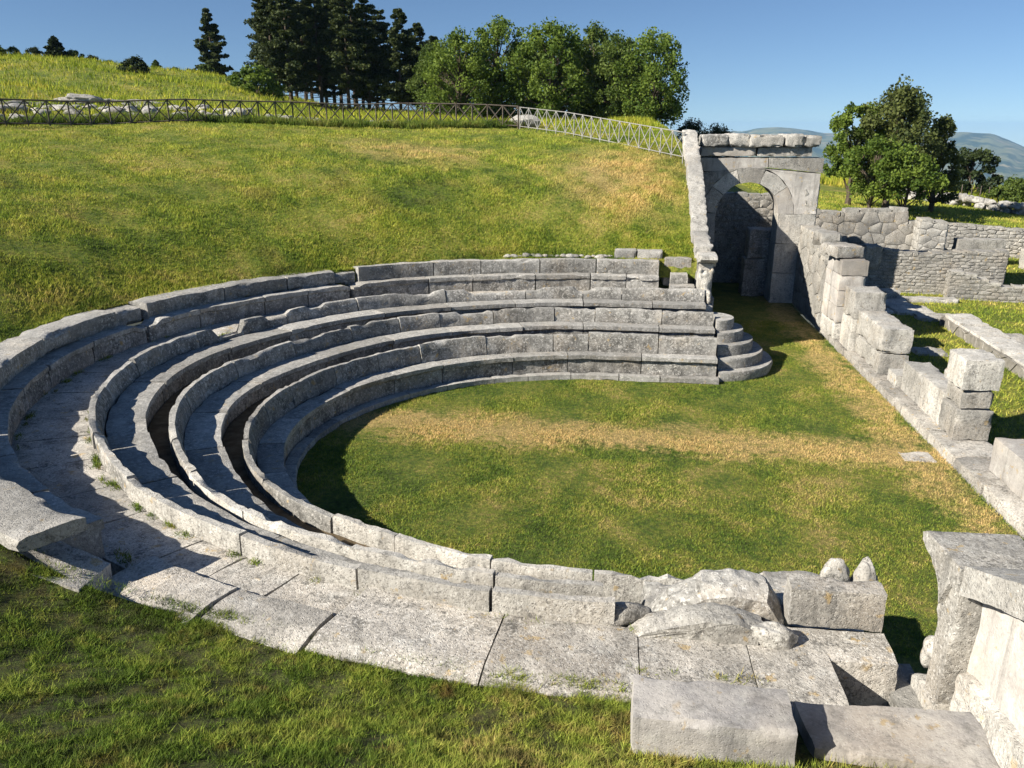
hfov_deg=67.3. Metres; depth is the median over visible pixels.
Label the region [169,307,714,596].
curved stone bench
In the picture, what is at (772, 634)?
boulder
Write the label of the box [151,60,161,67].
hill bush
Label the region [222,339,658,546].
path
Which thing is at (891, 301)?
footing stone
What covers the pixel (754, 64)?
sky
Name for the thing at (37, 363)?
walkway bench
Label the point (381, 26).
pine tree
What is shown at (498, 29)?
broadleaf tree
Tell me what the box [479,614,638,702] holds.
paving slab
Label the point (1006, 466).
stepped block wall
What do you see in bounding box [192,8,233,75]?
pine tree
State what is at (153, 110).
boulder
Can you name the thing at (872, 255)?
end block
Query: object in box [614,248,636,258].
coping slab
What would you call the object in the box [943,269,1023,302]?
wall
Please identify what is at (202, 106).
boulder
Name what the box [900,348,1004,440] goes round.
stepped block wall
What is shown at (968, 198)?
field stone
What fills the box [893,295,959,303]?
footing stone
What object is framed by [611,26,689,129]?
broadleaf tree
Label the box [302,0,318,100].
pine tree
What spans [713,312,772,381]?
rounded steps
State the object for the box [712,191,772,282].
back wall
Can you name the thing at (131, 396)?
curved stone bench
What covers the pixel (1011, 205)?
field stone
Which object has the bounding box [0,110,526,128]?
weeds
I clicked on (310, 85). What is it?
pine tree
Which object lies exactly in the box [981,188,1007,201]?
bush
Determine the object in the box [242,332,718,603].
curved stone bench
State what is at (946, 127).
dark conifer
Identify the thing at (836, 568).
pointed stone
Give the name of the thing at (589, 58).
broadleaf tree
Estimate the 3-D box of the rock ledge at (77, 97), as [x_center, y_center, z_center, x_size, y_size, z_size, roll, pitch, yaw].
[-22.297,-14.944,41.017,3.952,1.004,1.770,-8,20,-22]
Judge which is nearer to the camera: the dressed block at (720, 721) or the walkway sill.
the dressed block at (720, 721)
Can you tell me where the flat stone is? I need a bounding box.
[898,452,935,462]
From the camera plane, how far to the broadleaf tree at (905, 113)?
38.51 m
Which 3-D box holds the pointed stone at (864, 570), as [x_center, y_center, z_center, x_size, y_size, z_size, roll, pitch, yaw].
[4.089,2.290,8.975,0.390,0.633,0.312,-4,19,-12]
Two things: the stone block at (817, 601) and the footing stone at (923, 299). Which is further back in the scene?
the footing stone at (923, 299)
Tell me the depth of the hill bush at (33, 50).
71.67 m
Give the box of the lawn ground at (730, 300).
[296,276,1015,673]
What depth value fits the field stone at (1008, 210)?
45.14 m
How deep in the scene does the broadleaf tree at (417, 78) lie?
60.55 m
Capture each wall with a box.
[682,129,717,311]
[704,295,713,311]
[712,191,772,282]
[792,225,841,326]
[815,206,914,249]
[839,286,913,373]
[864,243,1009,294]
[887,663,922,708]
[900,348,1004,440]
[908,531,1023,767]
[939,313,1023,378]
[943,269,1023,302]
[945,222,1023,257]
[989,438,1023,500]
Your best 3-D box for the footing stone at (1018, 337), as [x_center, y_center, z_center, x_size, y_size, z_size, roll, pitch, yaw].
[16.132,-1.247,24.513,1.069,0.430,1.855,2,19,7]
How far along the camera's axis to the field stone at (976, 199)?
46.89 m
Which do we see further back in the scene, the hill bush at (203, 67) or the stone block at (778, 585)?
the hill bush at (203, 67)
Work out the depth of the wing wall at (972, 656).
6.71 m
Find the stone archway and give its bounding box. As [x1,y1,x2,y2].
[698,133,823,302]
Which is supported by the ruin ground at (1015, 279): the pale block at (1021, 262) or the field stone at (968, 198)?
the pale block at (1021, 262)
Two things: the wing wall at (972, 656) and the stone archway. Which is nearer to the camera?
the wing wall at (972, 656)
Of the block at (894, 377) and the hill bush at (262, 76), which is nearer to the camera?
the block at (894, 377)
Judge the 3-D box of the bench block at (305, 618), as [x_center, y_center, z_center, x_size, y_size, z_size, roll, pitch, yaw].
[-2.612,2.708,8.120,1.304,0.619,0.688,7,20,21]
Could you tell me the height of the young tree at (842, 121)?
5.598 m
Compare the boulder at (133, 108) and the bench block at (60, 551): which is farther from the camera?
the boulder at (133, 108)
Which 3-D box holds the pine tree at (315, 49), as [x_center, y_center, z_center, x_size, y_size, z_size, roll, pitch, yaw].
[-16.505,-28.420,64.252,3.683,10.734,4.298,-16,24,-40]
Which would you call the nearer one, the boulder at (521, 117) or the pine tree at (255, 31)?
the boulder at (521, 117)
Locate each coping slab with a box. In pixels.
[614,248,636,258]
[637,249,662,258]
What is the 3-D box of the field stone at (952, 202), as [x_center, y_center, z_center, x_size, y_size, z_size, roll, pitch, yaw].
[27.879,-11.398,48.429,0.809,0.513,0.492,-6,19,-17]
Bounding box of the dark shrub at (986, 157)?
[949,146,1004,196]
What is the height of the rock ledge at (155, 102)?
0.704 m
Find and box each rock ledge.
[3,100,52,106]
[54,93,120,104]
[121,99,173,104]
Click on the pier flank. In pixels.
(813, 204)
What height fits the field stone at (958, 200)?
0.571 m
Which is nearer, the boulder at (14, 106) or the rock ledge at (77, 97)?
the boulder at (14, 106)
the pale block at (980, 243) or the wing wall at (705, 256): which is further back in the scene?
the pale block at (980, 243)
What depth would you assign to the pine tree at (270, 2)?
67.64 m
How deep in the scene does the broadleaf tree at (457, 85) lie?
54.88 m
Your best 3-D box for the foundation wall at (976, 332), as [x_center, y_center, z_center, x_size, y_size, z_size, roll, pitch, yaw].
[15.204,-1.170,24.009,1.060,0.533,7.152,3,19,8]
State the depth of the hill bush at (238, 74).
66.75 m
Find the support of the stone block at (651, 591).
on the lawn ground at (730, 300)
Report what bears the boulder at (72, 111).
on the grass bank
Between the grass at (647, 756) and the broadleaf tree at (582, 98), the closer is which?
the grass at (647, 756)
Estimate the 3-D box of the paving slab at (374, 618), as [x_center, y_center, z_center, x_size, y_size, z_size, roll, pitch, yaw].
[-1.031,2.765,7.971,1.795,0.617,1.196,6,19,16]
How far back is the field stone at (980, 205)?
46.69 m
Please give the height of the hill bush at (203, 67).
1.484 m
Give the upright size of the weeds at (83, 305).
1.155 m
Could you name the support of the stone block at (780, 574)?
on the lawn ground at (730, 300)
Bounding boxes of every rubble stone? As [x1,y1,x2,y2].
[566,254,573,257]
[594,254,604,258]
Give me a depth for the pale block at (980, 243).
34.26 m
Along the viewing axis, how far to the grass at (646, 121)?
51.34 m
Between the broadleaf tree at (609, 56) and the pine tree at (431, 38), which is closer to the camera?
the broadleaf tree at (609, 56)
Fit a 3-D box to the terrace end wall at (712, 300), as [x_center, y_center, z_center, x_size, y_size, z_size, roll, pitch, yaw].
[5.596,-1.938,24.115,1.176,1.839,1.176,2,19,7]
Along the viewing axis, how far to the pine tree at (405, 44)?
63.72 m
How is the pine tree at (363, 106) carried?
on the grass bank
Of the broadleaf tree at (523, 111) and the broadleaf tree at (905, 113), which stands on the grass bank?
the broadleaf tree at (523, 111)
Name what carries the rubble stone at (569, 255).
on the walkway bench at (37, 363)
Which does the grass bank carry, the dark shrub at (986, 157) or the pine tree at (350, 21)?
the pine tree at (350, 21)
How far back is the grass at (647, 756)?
6.25 m
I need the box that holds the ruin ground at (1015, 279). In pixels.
[734,182,1023,444]
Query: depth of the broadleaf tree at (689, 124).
55.31 m
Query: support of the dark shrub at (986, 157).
on the ruin ground at (1015, 279)
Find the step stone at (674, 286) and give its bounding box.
[669,283,694,288]
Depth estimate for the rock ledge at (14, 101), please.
38.39 m
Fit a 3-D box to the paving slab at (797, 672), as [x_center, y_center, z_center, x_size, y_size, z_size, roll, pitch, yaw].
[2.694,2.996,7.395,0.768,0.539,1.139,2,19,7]
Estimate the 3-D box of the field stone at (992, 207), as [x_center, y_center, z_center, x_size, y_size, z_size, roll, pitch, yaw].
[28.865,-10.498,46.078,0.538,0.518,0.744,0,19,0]
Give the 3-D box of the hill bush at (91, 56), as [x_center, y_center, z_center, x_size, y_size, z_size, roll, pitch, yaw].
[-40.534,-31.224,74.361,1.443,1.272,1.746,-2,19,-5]
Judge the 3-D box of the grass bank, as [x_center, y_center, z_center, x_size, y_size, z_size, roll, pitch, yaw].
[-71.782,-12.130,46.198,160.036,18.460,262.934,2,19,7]
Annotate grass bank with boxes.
[0,57,696,340]
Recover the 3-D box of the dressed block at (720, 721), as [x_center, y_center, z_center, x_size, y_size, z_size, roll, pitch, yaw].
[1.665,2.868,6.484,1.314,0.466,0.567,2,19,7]
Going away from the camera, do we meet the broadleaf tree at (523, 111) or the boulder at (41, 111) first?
the boulder at (41, 111)
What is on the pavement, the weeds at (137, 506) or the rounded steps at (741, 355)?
the weeds at (137, 506)
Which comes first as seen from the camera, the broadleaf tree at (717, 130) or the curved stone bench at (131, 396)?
the curved stone bench at (131, 396)
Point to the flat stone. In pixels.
(920, 456)
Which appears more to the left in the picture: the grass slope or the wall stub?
the grass slope
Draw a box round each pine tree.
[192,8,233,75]
[243,0,289,78]
[243,0,302,95]
[248,1,277,83]
[254,0,314,101]
[276,12,315,98]
[284,0,336,100]
[296,0,338,107]
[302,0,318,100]
[302,0,338,102]
[312,0,350,105]
[320,0,376,110]
[338,0,369,107]
[341,0,388,109]
[351,6,367,107]
[362,15,386,108]
[369,9,401,109]
[375,8,425,111]
[401,22,428,110]
[415,35,438,101]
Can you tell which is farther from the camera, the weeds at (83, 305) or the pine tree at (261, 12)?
the pine tree at (261, 12)
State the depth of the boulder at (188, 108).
37.97 m
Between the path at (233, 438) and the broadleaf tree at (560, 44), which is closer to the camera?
the path at (233, 438)
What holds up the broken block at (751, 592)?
on the stone block at (778, 585)
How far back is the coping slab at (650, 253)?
24.51 m
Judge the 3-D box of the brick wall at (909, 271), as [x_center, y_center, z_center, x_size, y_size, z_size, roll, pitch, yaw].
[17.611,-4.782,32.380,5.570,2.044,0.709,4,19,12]
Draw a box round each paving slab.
[305,586,503,686]
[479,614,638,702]
[637,637,756,686]
[746,643,848,717]
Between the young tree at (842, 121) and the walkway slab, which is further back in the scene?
the young tree at (842, 121)
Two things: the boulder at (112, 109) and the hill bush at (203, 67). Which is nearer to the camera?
the boulder at (112, 109)
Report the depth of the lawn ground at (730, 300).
15.45 m
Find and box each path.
[148,317,661,484]
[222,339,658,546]
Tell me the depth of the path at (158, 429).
14.41 m
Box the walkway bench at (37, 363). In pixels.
[0,258,658,559]
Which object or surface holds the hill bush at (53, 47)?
on the grass bank
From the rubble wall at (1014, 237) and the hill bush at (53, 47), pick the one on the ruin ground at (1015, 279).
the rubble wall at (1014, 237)
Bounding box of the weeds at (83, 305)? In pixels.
[0,225,625,341]
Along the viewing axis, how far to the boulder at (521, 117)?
38.65 m
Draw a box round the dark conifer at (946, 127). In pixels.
[906,113,965,211]
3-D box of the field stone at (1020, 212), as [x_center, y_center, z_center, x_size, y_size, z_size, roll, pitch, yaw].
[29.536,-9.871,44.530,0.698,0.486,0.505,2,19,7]
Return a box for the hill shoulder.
[727,186,742,192]
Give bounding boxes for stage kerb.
[814,325,1023,537]
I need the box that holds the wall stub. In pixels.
[910,217,948,251]
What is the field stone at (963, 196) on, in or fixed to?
on the field stone
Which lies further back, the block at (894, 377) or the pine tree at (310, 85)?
the pine tree at (310, 85)
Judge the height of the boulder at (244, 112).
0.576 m
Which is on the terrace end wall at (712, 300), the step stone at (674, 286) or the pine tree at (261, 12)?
the step stone at (674, 286)
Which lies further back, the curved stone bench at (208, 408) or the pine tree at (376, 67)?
the pine tree at (376, 67)
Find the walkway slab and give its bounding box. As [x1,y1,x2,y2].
[793,701,999,767]
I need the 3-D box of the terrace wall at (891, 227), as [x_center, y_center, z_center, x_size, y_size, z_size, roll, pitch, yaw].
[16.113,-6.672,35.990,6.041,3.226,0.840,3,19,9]
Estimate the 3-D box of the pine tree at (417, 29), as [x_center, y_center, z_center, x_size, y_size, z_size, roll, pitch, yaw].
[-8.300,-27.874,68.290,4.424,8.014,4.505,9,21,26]
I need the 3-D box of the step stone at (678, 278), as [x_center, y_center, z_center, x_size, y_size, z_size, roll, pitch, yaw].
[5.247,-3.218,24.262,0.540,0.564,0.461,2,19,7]
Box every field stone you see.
[949,200,960,205]
[953,193,961,201]
[961,194,969,202]
[963,196,973,202]
[972,196,985,203]
[974,202,984,208]
[984,199,996,205]
[988,204,998,210]
[997,201,1010,209]
[1003,208,1011,213]
[1007,202,1017,208]
[1013,202,1023,210]
[1016,210,1023,215]
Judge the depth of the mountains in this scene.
5047.60 m
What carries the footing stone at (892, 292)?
on the ruin ground at (1015, 279)
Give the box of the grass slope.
[0,545,872,767]
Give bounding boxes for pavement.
[11,290,621,616]
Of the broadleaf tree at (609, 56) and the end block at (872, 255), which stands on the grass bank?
the broadleaf tree at (609, 56)
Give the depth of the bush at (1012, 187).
48.70 m
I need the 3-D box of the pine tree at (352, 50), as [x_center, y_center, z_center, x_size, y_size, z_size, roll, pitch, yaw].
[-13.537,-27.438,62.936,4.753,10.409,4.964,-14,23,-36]
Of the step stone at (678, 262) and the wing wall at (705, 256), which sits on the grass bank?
the step stone at (678, 262)
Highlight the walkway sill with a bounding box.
[787,627,897,705]
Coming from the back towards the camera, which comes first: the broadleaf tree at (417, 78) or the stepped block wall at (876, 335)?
the broadleaf tree at (417, 78)
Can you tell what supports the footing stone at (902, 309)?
on the ruin ground at (1015, 279)
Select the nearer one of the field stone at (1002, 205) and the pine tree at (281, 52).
the field stone at (1002, 205)
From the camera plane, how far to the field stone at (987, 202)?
46.20 m
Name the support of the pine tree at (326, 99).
on the grass bank
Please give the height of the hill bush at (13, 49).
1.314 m
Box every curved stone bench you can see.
[88,286,705,625]
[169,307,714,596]
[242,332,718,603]
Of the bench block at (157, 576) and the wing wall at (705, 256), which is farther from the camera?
the wing wall at (705, 256)
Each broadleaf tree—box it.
[405,38,469,115]
[419,25,499,117]
[454,14,539,119]
[504,16,589,119]
[508,40,559,114]
[544,45,601,116]
[555,19,629,118]
[581,29,653,119]
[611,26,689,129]
[677,117,709,156]
[704,123,739,156]
[844,74,948,207]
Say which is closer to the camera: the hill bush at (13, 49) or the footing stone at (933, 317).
the footing stone at (933, 317)
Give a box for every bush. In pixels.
[0,45,6,55]
[4,46,20,54]
[24,46,44,55]
[42,35,67,57]
[63,49,84,58]
[87,55,97,61]
[116,54,150,73]
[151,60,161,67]
[198,64,217,75]
[223,61,285,100]
[226,71,246,83]
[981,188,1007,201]
[990,174,1023,202]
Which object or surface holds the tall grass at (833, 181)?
on the ruin ground at (1015, 279)
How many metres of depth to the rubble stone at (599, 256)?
24.72 m
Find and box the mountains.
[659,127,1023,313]
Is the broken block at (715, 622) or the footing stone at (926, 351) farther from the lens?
the footing stone at (926, 351)
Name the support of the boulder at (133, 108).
on the grass bank
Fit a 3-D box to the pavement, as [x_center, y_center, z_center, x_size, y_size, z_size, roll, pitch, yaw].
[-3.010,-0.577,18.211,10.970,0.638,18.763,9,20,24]
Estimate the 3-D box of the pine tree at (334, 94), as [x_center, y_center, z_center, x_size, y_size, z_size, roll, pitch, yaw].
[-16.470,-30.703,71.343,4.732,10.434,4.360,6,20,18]
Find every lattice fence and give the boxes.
[0,98,518,128]
[519,107,684,163]
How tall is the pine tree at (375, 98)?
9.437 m
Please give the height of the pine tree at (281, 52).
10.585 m
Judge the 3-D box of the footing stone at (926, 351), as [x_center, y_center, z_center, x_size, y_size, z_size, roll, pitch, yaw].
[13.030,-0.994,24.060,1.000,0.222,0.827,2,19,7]
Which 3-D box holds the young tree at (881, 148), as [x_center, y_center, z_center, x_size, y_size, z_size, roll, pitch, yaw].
[17.703,-10.233,37.864,3.435,4.079,3.393,3,19,10]
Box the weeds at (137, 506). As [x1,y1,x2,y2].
[13,328,767,684]
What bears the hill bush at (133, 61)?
on the grass bank
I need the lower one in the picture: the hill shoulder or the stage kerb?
the stage kerb
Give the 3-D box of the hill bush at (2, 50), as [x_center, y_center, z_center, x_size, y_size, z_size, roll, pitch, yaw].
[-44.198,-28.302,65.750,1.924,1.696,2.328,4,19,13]
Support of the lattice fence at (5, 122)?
on the grass bank
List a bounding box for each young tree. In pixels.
[821,101,888,204]
[836,132,917,207]
[868,142,949,207]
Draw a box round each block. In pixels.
[17,541,111,592]
[103,556,237,622]
[201,589,333,653]
[628,602,763,645]
[630,674,797,767]
[640,581,669,606]
[649,568,787,626]
[759,570,818,578]
[765,577,863,631]
[782,573,887,632]
[861,243,882,269]
[887,369,902,387]
[951,238,1006,249]
[1018,248,1023,269]
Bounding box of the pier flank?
[803,185,819,224]
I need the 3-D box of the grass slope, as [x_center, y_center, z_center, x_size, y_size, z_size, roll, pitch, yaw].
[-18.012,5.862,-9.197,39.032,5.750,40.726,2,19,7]
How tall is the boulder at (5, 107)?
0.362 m
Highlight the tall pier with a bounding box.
[819,242,868,339]
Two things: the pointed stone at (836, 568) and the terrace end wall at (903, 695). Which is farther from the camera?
the pointed stone at (836, 568)
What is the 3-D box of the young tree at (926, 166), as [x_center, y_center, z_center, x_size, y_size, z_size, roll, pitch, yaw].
[19.122,-9.793,37.417,3.572,3.793,3.569,5,19,14]
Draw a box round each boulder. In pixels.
[0,105,8,112]
[5,103,27,111]
[33,109,51,114]
[63,109,83,114]
[106,106,127,113]
[120,105,137,112]
[141,106,157,113]
[179,106,193,111]
[196,104,209,109]
[225,107,247,115]
[509,114,540,127]
[604,601,651,626]
[751,621,798,649]
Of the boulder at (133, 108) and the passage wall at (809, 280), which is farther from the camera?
the boulder at (133, 108)
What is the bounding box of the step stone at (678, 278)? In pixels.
[670,272,687,283]
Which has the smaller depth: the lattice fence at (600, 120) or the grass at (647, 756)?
the grass at (647, 756)
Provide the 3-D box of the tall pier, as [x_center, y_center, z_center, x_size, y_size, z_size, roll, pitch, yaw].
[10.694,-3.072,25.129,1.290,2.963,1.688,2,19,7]
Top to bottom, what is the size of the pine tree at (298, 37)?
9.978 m
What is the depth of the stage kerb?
16.48 m
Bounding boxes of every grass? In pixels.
[0,51,661,129]
[612,698,927,767]
[771,168,1020,206]
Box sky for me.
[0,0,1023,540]
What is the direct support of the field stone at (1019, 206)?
on the field stone at (1020, 212)
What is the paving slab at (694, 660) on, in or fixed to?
on the grass slope
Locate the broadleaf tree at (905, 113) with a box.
[844,74,948,207]
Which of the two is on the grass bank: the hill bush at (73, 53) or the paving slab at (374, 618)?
the hill bush at (73, 53)
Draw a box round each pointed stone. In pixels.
[819,558,849,581]
[849,556,877,581]
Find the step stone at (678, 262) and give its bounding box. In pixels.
[662,256,691,284]
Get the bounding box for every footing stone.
[879,288,900,298]
[886,298,912,305]
[886,304,934,314]
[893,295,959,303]
[911,312,949,321]
[911,346,947,356]
[1004,333,1023,344]

